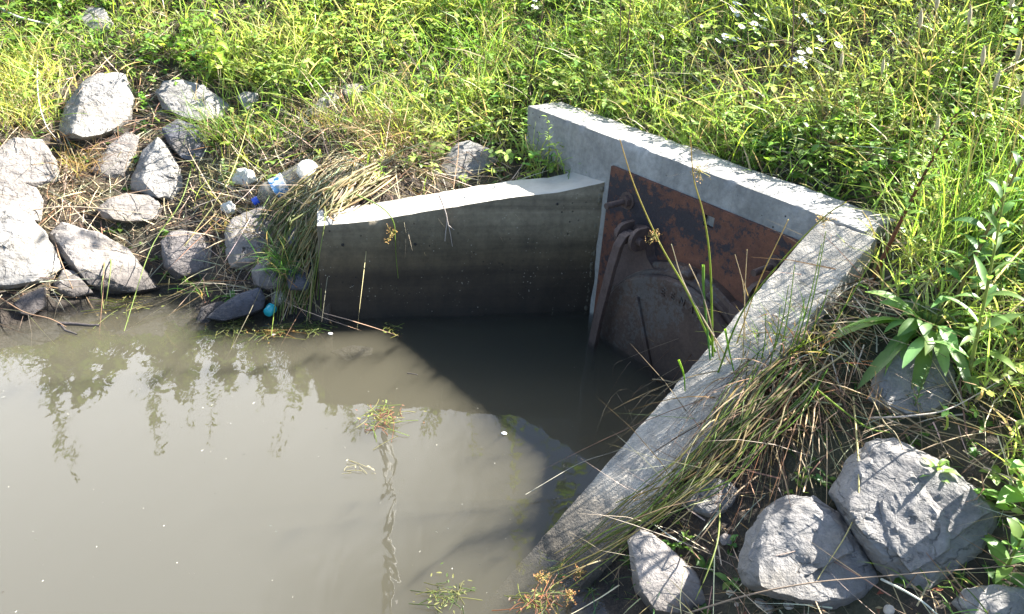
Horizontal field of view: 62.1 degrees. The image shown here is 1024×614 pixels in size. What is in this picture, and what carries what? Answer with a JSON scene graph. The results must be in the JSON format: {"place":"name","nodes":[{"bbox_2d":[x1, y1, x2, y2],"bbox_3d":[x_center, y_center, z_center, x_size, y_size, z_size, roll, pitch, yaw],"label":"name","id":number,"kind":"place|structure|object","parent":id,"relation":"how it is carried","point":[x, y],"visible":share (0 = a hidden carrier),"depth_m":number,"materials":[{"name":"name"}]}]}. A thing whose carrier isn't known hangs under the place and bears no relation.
{"place":"outdoors","nodes":[
{"label":"outdoors","id":0,"kind":"place"},
{"bbox_2d":[0,0,1023,613],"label":"ground","id":1,"kind":"structure","parent":0,"point":[280,516],"depth_m":2.75,"materials":[{"name":"soil"}]},
{"bbox_2d":[0,180,43,221],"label":"rock","id":2,"kind":"object","parent":1,"relation":"on","point":[31,195],"visible":0.79,"depth_m":3.17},
{"bbox_2d":[12,286,46,315],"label":"rock","id":3,"kind":"object","parent":1,"relation":"on","point":[32,302],"visible":0.95,"depth_m":2.95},
{"bbox_2d":[0,137,59,188],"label":"rock","id":4,"kind":"object","parent":1,"relation":"on","point":[28,172],"visible":0.81,"depth_m":3.26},
{"bbox_2d":[0,204,64,289],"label":"rock","id":5,"kind":"object","parent":1,"relation":"on","point":[27,249],"visible":0.91,"depth_m":3.01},
{"bbox_2d":[0,65,100,135],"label":"grass tuft","id":6,"kind":"object","parent":1,"relation":"on","point":[26,109],"visible":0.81,"depth_m":3.37,"materials":[{"name":"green plant"}]},
{"bbox_2d":[53,269,93,296],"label":"rock","id":7,"kind":"object","parent":1,"relation":"on","point":[78,290],"visible":0.91,"depth_m":3.06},
{"bbox_2d":[11,122,136,179],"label":"grass tuft","id":8,"kind":"object","parent":1,"relation":"on","point":[71,161],"visible":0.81,"depth_m":3.33,"materials":[{"name":"beige plant"}]},
{"bbox_2d":[58,72,133,140],"bbox_3d":[-1.698,-0.804,3.497,0.270,0.271,0.377,4,28,0],"label":"rock","id":9,"kind":"object","parent":1,"relation":"on","point":[104,96],"visible":0.83,"depth_m":3.44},
{"bbox_2d":[79,7,113,30],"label":"rock","id":10,"kind":"object","parent":1,"relation":"on","point":[87,17],"visible":0.65,"depth_m":3.76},
{"bbox_2d":[49,222,159,294],"bbox_3d":[-1.518,-0.158,3.175,0.413,0.264,0.236,4,28,0],"label":"rock","id":11,"kind":"object","parent":1,"relation":"on","point":[81,250],"visible":0.85,"depth_m":3.13,"materials":[{"name":"stone"}]},
{"bbox_2d":[32,206,190,220],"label":"dry stem","id":12,"kind":"object","parent":1,"relation":"on","point":[102,208],"visible":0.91,"depth_m":3.20,"materials":[{"name":"plant"}]},
{"bbox_2d":[90,132,139,177],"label":"rock","id":13,"kind":"object","parent":1,"relation":"on","point":[124,139],"visible":0.88,"depth_m":3.40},
{"bbox_2d":[97,193,162,222],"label":"rock","id":14,"kind":"object","parent":1,"relation":"on","point":[148,204],"visible":0.99,"depth_m":3.28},
{"bbox_2d":[129,137,182,200],"bbox_3d":[-1.409,-0.538,3.398,0.201,0.234,0.203,15,30,20],"label":"rock","id":15,"kind":"object","parent":1,"relation":"on","point":[157,161],"visible":0.91,"depth_m":3.37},
{"bbox_2d":[124,153,194,330],"bbox_3d":[-1.311,-0.311,3.199,0.058,0.417,0.900,4,28,0],"label":"dry stem","id":16,"kind":"object","parent":1,"relation":"on","point":[160,232],"visible":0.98,"depth_m":3.23,"materials":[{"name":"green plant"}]},
{"bbox_2d":[162,119,205,161],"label":"rock","id":17,"kind":"object","parent":1,"relation":"on","point":[175,140],"visible":0.77,"depth_m":3.44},
{"bbox_2d":[160,229,211,281],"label":"rock","id":18,"kind":"object","parent":1,"relation":"on","point":[174,254],"visible":0.84,"depth_m":3.19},
{"bbox_2d":[173,13,200,63],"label":"leafy weed","id":19,"kind":"object","parent":1,"relation":"on","point":[190,38],"visible":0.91,"depth_m":3.67,"materials":[{"name":"green plant"}]},
{"bbox_2d":[155,79,229,123],"bbox_3d":[-1.339,-0.852,3.574,0.276,0.174,0.200,15,30,20],"label":"rock","id":20,"kind":"object","parent":1,"relation":"on","point":[169,93],"visible":0.81,"depth_m":3.54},
{"bbox_2d":[133,71,262,145],"bbox_3d":[-1.207,-0.819,3.467,0.596,0.270,0.731,19,31,27],"label":"grass tuft","id":21,"kind":"object","parent":1,"relation":"on","point":[216,128],"visible":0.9,"depth_m":3.46,"materials":[{"name":"green plant"}]},
{"bbox_2d":[172,273,232,300],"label":"grass tuft","id":22,"kind":"object","parent":1,"relation":"on","point":[199,293],"visible":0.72,"depth_m":3.09,"materials":[{"name":"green plant"}]},
{"bbox_2d":[157,92,256,285],"bbox_3d":[-1.140,-0.488,3.383,0.137,0.558,0.799,10,28,12],"label":"dry stem","id":23,"kind":"object","parent":1,"relation":"on","point":[224,187],"visible":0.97,"depth_m":3.27,"materials":[{"name":"plant"}]},
{"bbox_2d":[194,301,224,324],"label":"rock","id":24,"kind":"object","parent":1,"relation":"on","point":[208,309],"visible":0.62,"depth_m":3.01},
{"bbox_2d":[202,0,229,80],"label":"leafy weed","id":25,"kind":"object","parent":1,"relation":"on","point":[219,55],"visible":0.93,"depth_m":3.56,"materials":[{"name":"green plant"}]},
{"bbox_2d":[220,201,235,213],"bbox_3d":[-1.090,-0.381,3.266,0.057,0.056,0.032,4,28,0],"label":"foam scrap","id":26,"kind":"object","parent":1,"relation":"on","point":[228,205],"visible":0.92,"depth_m":3.26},
{"bbox_2d":[206,287,264,320],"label":"rock","id":27,"kind":"object","parent":1,"relation":"on","point":[239,305],"visible":1,"depth_m":3.00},
{"bbox_2d":[200,196,281,240],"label":"grass tuft","id":28,"kind":"object","parent":1,"relation":"on","point":[246,232],"visible":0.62,"depth_m":3.15,"materials":[{"name":"beige plant"}]},
{"bbox_2d":[231,168,257,187],"bbox_3d":[-1.049,-0.506,3.345,0.105,0.089,0.052,4,28,0],"label":"foam scrap","id":29,"kind":"object","parent":1,"relation":"on","point":[246,175],"visible":0.94,"depth_m":3.33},
{"bbox_2d":[238,92,258,110],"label":"rock","id":30,"kind":"object","parent":1,"relation":"on","point":[250,95],"visible":0.7,"depth_m":3.56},
{"bbox_2d":[224,204,276,269],"bbox_3d":[-0.984,-0.255,3.186,0.178,0.202,0.224,4,28,0],"label":"rock","id":31,"kind":"object","parent":1,"relation":"on","point":[242,245],"visible":0.79,"depth_m":3.15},
{"bbox_2d":[212,91,317,149],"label":"grass tuft","id":32,"kind":"object","parent":1,"relation":"on","point":[270,128],"visible":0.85,"depth_m":3.43,"materials":[{"name":"green plant"}]},
{"bbox_2d":[251,256,286,290],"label":"rock","id":33,"kind":"object","parent":1,"relation":"on","point":[258,278],"visible":0.57,"depth_m":3.06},
{"bbox_2d":[239,224,314,296],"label":"grass tuft","id":34,"kind":"object","parent":1,"relation":"on","point":[274,267],"visible":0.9,"depth_m":3.02,"materials":[{"name":"green plant"}]},
{"bbox_2d":[251,169,305,205],"bbox_3d":[-0.882,-0.468,3.251,0.228,0.160,0.095,-6,29,-17],"label":"plastic bottle","id":35,"kind":"object","parent":1,"relation":"on","point":[277,183],"visible":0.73,"depth_m":3.22,"materials":[{"name":"blue"}]},
{"bbox_2d":[286,253,317,290],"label":"rock","id":36,"kind":"object","parent":1,"relation":"on","point":[299,283],"visible":0.4,"depth_m":3.03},
{"bbox_2d":[296,160,317,180],"bbox_3d":[-0.780,-0.523,3.248,0.081,0.069,0.055,4,28,0],"label":"foam scrap","id":37,"kind":"object","parent":1,"relation":"on","point":[306,165],"visible":0.75,"depth_m":3.24,"materials":[{"name":"white plastic"}]},
{"bbox_2d":[305,92,340,115],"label":"rock","id":38,"kind":"object","parent":1,"relation":"on","point":[327,101],"visible":0.6,"depth_m":3.53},
{"bbox_2d":[282,83,386,139],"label":"grass tuft","id":39,"kind":"object","parent":1,"relation":"on","point":[328,120],"visible":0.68,"depth_m":3.41,"materials":[{"name":"green plant"}]},
{"bbox_2d":[339,83,366,97],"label":"rock","id":40,"kind":"object","parent":1,"relation":"on","point":[346,91],"visible":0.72,"depth_m":3.56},
{"bbox_2d":[244,73,526,323],"bbox_3d":[-0.608,-0.495,3.348,1.046,0.741,0.856,-20,36,-37],"label":"rush clump","id":41,"kind":"object","parent":1,"relation":"on","point":[345,189],"visible":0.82,"depth_m":3.12,"materials":[{"name":"beige plant"}]},
{"bbox_2d":[317,172,604,385],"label":"concrete wall","id":42,"kind":"structure","parent":1,"relation":"on","point":[486,300],"depth_m":3.09,"materials":[{"name":"concrete"}]},
{"bbox_2d":[356,194,397,274],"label":"rush","id":43,"kind":"object","parent":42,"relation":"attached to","point":[393,231],"visible":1,"depth_m":2.92,"materials":[{"name":"brown plant"}]},
{"bbox_2d":[440,140,497,179],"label":"rock","id":44,"kind":"object","parent":1,"relation":"on","point":[468,146],"visible":0.68,"depth_m":3.23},
{"bbox_2d":[491,62,526,83],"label":"broadleaf plant","id":45,"kind":"object","parent":1,"relation":"on","point":[510,66],"visible":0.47,"depth_m":3.58,"materials":[{"name":"green plant"}]},
{"bbox_2d":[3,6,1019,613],"bbox_3d":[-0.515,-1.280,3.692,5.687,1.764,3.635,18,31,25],"label":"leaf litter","id":46,"kind":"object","parent":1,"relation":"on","point":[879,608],"visible":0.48,"depth_m":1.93,"materials":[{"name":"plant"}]},
{"bbox_2d":[0,0,1023,551],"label":"grass","id":47,"kind":"structure","parent":1,"relation":"on","point":[488,28],"depth_m":3.20,"materials":[{"name":"green plant"}]},
{"bbox_2d":[0,0,1023,613],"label":"straw","id":48,"kind":"object","parent":1,"relation":"on","point":[444,174],"visible":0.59,"depth_m":3.15,"materials":[{"name":"plant"}]},
{"bbox_2d":[0,0,1023,525],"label":"ground cover","id":49,"kind":"object","parent":1,"relation":"on","point":[992,476],"visible":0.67,"depth_m":3.26,"materials":[{"name":"green plant"}]},
{"bbox_2d":[0,0,1023,314],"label":"weeds","id":50,"kind":"object","parent":1,"relation":"on","point":[858,100],"visible":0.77,"depth_m":2.71,"materials":[{"name":"green plant"}]},
{"bbox_2d":[31,69,1023,613],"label":"sprouts","id":51,"kind":"object","parent":1,"relation":"on","point":[991,573],"visible":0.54,"depth_m":1.98,"materials":[{"name":"green plant"}]},
{"bbox_2d":[536,560,646,613],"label":"grass tuft","id":52,"kind":"object","parent":1,"relation":"on","point":[588,593],"visible":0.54,"depth_m":1.96,"materials":[{"name":"brown plant"}]},
{"bbox_2d":[571,532,712,613],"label":"grass tuft","id":53,"kind":"object","parent":1,"relation":"on","point":[626,577],"visible":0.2,"depth_m":1.98,"materials":[{"name":"brown plant"}]},
{"bbox_2d":[627,528,704,613],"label":"rock","id":54,"kind":"object","parent":1,"relation":"on","point":[652,559],"visible":0.96,"depth_m":1.91,"materials":[{"name":"stone"}]},
{"bbox_2d":[477,220,876,613],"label":"concrete wall","id":55,"kind":"structure","parent":1,"relation":"on","point":[572,521],"depth_m":2.16,"materials":[{"name":"concrete"}]},
{"bbox_2d":[670,530,694,556],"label":"leafy weed","id":56,"kind":"object","parent":1,"relation":"on","point":[676,544],"visible":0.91,"depth_m":1.98,"materials":[{"name":"green plant"}]},
{"bbox_2d":[695,504,720,599],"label":"dry stem","id":57,"kind":"object","parent":1,"relation":"on","point":[715,548],"visible":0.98,"depth_m":1.87,"materials":[{"name":"beige plant"}]},
{"bbox_2d":[682,477,739,516],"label":"rock","id":58,"kind":"object","parent":1,"relation":"on","point":[706,508],"visible":0.59,"depth_m":2.02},
{"bbox_2d":[526,102,896,371],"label":"concrete wall","id":59,"kind":"structure","parent":1,"relation":"on","point":[597,153],"depth_m":2.77,"materials":[{"name":"concrete"}]},
{"bbox_2d":[584,165,800,428],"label":"flap gate","id":60,"kind":"structure","parent":59,"relation":"attached to","point":[642,302],"depth_m":2.83,"materials":[{"name":"metal"}]},
{"bbox_2d":[687,475,757,554],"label":"dry stem","id":61,"kind":"object","parent":1,"relation":"on","point":[722,509],"visible":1,"depth_m":1.93,"materials":[{"name":"plant"}]},
{"bbox_2d":[719,533,731,544],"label":"rock","id":62,"kind":"object","parent":1,"relation":"on","point":[723,539],"visible":0.98,"depth_m":1.95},
{"bbox_2d":[534,136,945,606],"bbox_3d":[0.638,0.258,2.346,1.166,1.454,1.494,4,28,0],"label":"rush clump","id":63,"kind":"object","parent":1,"relation":"on","point":[742,420],"visible":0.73,"depth_m":2.05,"materials":[{"name":"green plant"}]},
{"bbox_2d":[788,363,889,432],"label":"dry stem","id":64,"kind":"object","parent":63,"relation":"on","point":[818,390],"visible":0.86,"depth_m":1.98,"materials":[{"name":"beige plant"}]},
{"bbox_2d":[730,1,752,31],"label":"daisy plant","id":65,"kind":"object","parent":1,"relation":"on","point":[737,13],"visible":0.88,"depth_m":3.28,"materials":[{"name":"white plant"}]},
{"bbox_2d":[738,13,766,45],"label":"daisy plant","id":66,"kind":"object","parent":1,"relation":"on","point":[743,26],"visible":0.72,"depth_m":3.19,"materials":[{"name":"white plant"}]},
{"bbox_2d":[734,121,806,162],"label":"broadleaf plant","id":67,"kind":"object","parent":1,"relation":"on","point":[789,135],"visible":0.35,"depth_m":2.77,"materials":[{"name":"green plant"}]},
{"bbox_2d":[788,0,793,91],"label":"dry stem","id":68,"kind":"object","parent":1,"relation":"on","point":[792,48],"visible":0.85,"depth_m":2.87,"materials":[{"name":"plant"}]},
{"bbox_2d":[785,466,813,492],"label":"leafy weed","id":69,"kind":"object","parent":1,"relation":"on","point":[802,481],"visible":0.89,"depth_m":1.97,"materials":[{"name":"green plant"}]},
{"bbox_2d":[738,495,878,609],"bbox_3d":[0.640,0.541,1.859,0.289,0.194,0.231,4,28,0],"label":"rock","id":70,"kind":"object","parent":1,"relation":"on","point":[779,526],"visible":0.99,"depth_m":1.81,"materials":[{"name":"stone"}]},
{"bbox_2d":[795,9,825,43],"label":"daisy plant","id":71,"kind":"object","parent":1,"relation":"on","point":[806,17],"visible":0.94,"depth_m":3.07,"materials":[{"name":"white plant"}]},
{"bbox_2d":[738,272,884,397],"bbox_3d":[0.756,0.041,2.177,0.449,0.115,0.481,16,30,22],"label":"grass tuft","id":72,"kind":"object","parent":1,"relation":"on","point":[809,338],"visible":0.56,"depth_m":2.14,"materials":[{"name":"green plant"}]},
{"bbox_2d":[793,47,829,76],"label":"daisy plant","id":73,"kind":"object","parent":1,"relation":"on","point":[795,59],"visible":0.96,"depth_m":2.95,"materials":[{"name":"white plant"}]},
{"bbox_2d":[817,397,859,578],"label":"dry stem","id":74,"kind":"object","parent":1,"relation":"on","point":[854,410],"visible":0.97,"depth_m":1.85,"materials":[{"name":"plant"}]},
{"bbox_2d":[685,564,1021,613],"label":"dry stem","id":75,"kind":"object","parent":1,"relation":"on","point":[712,605],"visible":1,"depth_m":1.75,"materials":[{"name":"plant"}]},
{"bbox_2d":[856,364,902,448],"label":"dry stem","id":76,"kind":"object","parent":1,"relation":"on","point":[878,410],"visible":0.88,"depth_m":1.94,"materials":[{"name":"plant"}]},
{"bbox_2d":[880,578,936,613],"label":"dry stem","id":77,"kind":"object","parent":1,"relation":"on","point":[898,587],"visible":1,"depth_m":1.68,"materials":[{"name":"plant"}]},
{"bbox_2d":[868,345,954,417],"bbox_3d":[0.950,0.178,2.028,0.194,0.160,0.165,4,28,0],"label":"rock","id":78,"kind":"object","parent":1,"relation":"on","point":[896,387],"visible":0.69,"depth_m":2.00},
{"bbox_2d":[822,290,1004,401],"bbox_3d":[1.029,0.099,2.119,0.469,0.254,0.425,-22,37,-39],"label":"broadleaf plant","id":79,"kind":"object","parent":1,"relation":"on","point":[920,348],"visible":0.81,"depth_m":2.04,"materials":[{"name":"green plant"}]},
{"bbox_2d":[828,437,999,589],"bbox_3d":[0.861,0.462,1.865,0.302,0.268,0.300,-13,32,-29],"label":"rock","id":80,"kind":"object","parent":1,"relation":"on","point":[900,514],"visible":0.96,"depth_m":1.79,"materials":[{"name":"stone"}]},
{"bbox_2d":[905,8,923,220],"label":"seed grass","id":81,"kind":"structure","parent":1,"relation":"on","point":[920,19],"depth_m":2.20,"materials":[{"name":"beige plant"}]},
{"bbox_2d":[869,104,967,285],"bbox_3d":[1.009,-0.253,2.138,0.142,0.509,0.106,4,28,0],"label":"red stemmed weed","id":82,"kind":"object","parent":1,"relation":"on","point":[908,203],"visible":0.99,"depth_m":2.11,"materials":[{"name":"green plant"}]},
{"bbox_2d":[909,366,929,412],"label":"leafy weed","id":83,"kind":"object","parent":1,"relation":"on","point":[918,390],"visible":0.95,"depth_m":1.96,"materials":[{"name":"green plant"}]},
{"bbox_2d":[916,0,939,241],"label":"seed grass","id":84,"kind":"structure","parent":1,"relation":"on","point":[937,3],"depth_m":2.15,"materials":[{"name":"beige plant"}]},
{"bbox_2d":[858,561,998,613],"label":"grass tuft","id":85,"kind":"object","parent":1,"relation":"on","point":[948,605],"visible":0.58,"depth_m":1.71,"materials":[{"name":"green plant"}]},
{"bbox_2d":[870,376,1006,418],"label":"dry stem","id":86,"kind":"object","parent":1,"relation":"on","point":[932,412],"visible":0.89,"depth_m":1.91,"materials":[{"name":"plant"}]},
{"bbox_2d":[919,457,963,482],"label":"leafy weed","id":87,"kind":"object","parent":1,"relation":"on","point":[941,463],"visible":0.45,"depth_m":1.82,"materials":[{"name":"green plant"}]},
{"bbox_2d":[871,87,1023,274],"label":"grass tussock","id":88,"kind":"object","parent":1,"relation":"on","point":[1011,228],"depth_m":2.20,"materials":[{"name":"green plant"}]},
{"bbox_2d":[952,3,971,161],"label":"seed grass","id":89,"kind":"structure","parent":1,"relation":"on","point":[969,17],"depth_m":2.35,"materials":[{"name":"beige plant"}]},
{"bbox_2d":[926,181,1023,396],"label":"leafy weed","id":90,"kind":"object","parent":1,"relation":"on","point":[986,278],"visible":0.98,"depth_m":1.91,"materials":[{"name":"green plant"}]},
{"bbox_2d":[948,68,1001,258],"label":"seed grass","id":91,"kind":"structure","parent":1,"relation":"on","point":[996,81],"depth_m":2.09,"materials":[{"name":"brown plant"}]},
{"bbox_2d":[967,44,985,201],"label":"seed grass","id":92,"kind":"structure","parent":1,"relation":"on","point":[983,55],"depth_m":2.16,"materials":[{"name":"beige plant"}]},
{"bbox_2d":[931,134,1023,309],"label":"leafy weed","id":93,"kind":"object","parent":1,"relation":"on","point":[995,211],"visible":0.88,"depth_m":2.04,"materials":[{"name":"green plant"}]},
{"bbox_2d":[951,584,1023,613],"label":"rock","id":94,"kind":"object","parent":1,"relation":"on","point":[1004,599],"visible":0.96,"depth_m":1.68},
{"bbox_2d":[957,212,1023,282],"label":"broadleaf plant","id":95,"kind":"object","parent":1,"relation":"on","point":[989,252],"visible":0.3,"depth_m":2.14,"materials":[{"name":"green plant"}]},
{"bbox_2d":[973,0,1013,149],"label":"seed grass","id":96,"kind":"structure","parent":1,"relation":"on","point":[1011,3],"depth_m":2.39,"materials":[{"name":"green plant"}]},
{"bbox_2d":[973,458,1023,515],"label":"leafy weed","id":97,"kind":"object","parent":1,"relation":"on","point":[1008,494],"visible":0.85,"depth_m":1.76,"materials":[{"name":"green plant"}]},
{"bbox_2d":[980,38,1021,238],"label":"seed grass","id":98,"kind":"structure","parent":1,"relation":"on","point":[1018,51],"depth_m":2.07,"materials":[{"name":"green plant"}]},
{"bbox_2d":[981,517,1023,587],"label":"leafy weed","id":99,"kind":"object","parent":1,"relation":"on","point":[997,548],"visible":0.97,"depth_m":1.70,"materials":[{"name":"green plant"}]},
{"bbox_2d":[993,86,1023,284],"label":"seed grass","id":100,"kind":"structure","parent":1,"relation":"on","point":[1022,100],"depth_m":2.02,"materials":[{"name":"green plant"}]},
{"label":"water","id":101,"kind":"structure","parent":0,"visible":0},
{"bbox_2d":[57,322,99,326],"bbox_3d":[-1.486,0.060,2.919,0.140,0.014,0.015,3,28,-2],"label":"floating stick","id":102,"kind":"object","parent":101,"relation":"on","point":[76,324],"visible":0.98,"depth_m":2.91,"materials":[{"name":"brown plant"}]},
{"bbox_2d":[81,293,161,328],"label":"floating weed","id":103,"kind":"object","parent":101,"relation":"on","point":[124,305],"visible":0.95,"depth_m":3.06,"materials":[{"name":"green plant"}]},
{"bbox_2d":[189,317,254,349],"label":"floating weed","id":104,"kind":"object","parent":101,"relation":"on","point":[234,327],"visible":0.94,"depth_m":2.95,"materials":[{"name":"green plant"}]},
{"bbox_2d":[263,294,277,316],"bbox_3d":[-0.837,-0.045,3.094,0.076,0.093,0.207,11,28,13],"label":"plastic bottle","id":105,"kind":"object","parent":101,"relation":"on","point":[268,310],"visible":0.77,"depth_m":3.02,"materials":[{"name":"teal"}]},
{"bbox_2d":[236,320,308,343],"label":"floating weed","id":106,"kind":"object","parent":101,"relation":"on","point":[275,331],"visible":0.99,"depth_m":2.96,"materials":[{"name":"green plant"}]},
{"bbox_2d":[289,316,337,338],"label":"floating weed","id":107,"kind":"object","parent":101,"relation":"on","point":[312,325],"visible":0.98,"depth_m":3.00,"materials":[{"name":"green plant"}]},
{"bbox_2d":[331,345,372,360],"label":"rock","id":108,"kind":"object","parent":101,"relation":"on","point":[351,352],"visible":1,"depth_m":2.96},
{"bbox_2d":[354,399,426,449],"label":"floating weed","id":109,"kind":"object","parent":101,"relation":"on","point":[383,413],"visible":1,"depth_m":2.54,"materials":[{"name":"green plant"}]},
{"bbox_2d":[409,562,482,613],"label":"floating weed","id":110,"kind":"object","parent":101,"relation":"on","point":[450,592],"visible":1,"depth_m":1.95,"materials":[{"name":"green plant"}]},
{"bbox_2d":[492,574,576,613],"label":"floating weed","id":111,"kind":"object","parent":101,"relation":"on","point":[546,599],"visible":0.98,"depth_m":1.95,"materials":[{"name":"yellow plant"}]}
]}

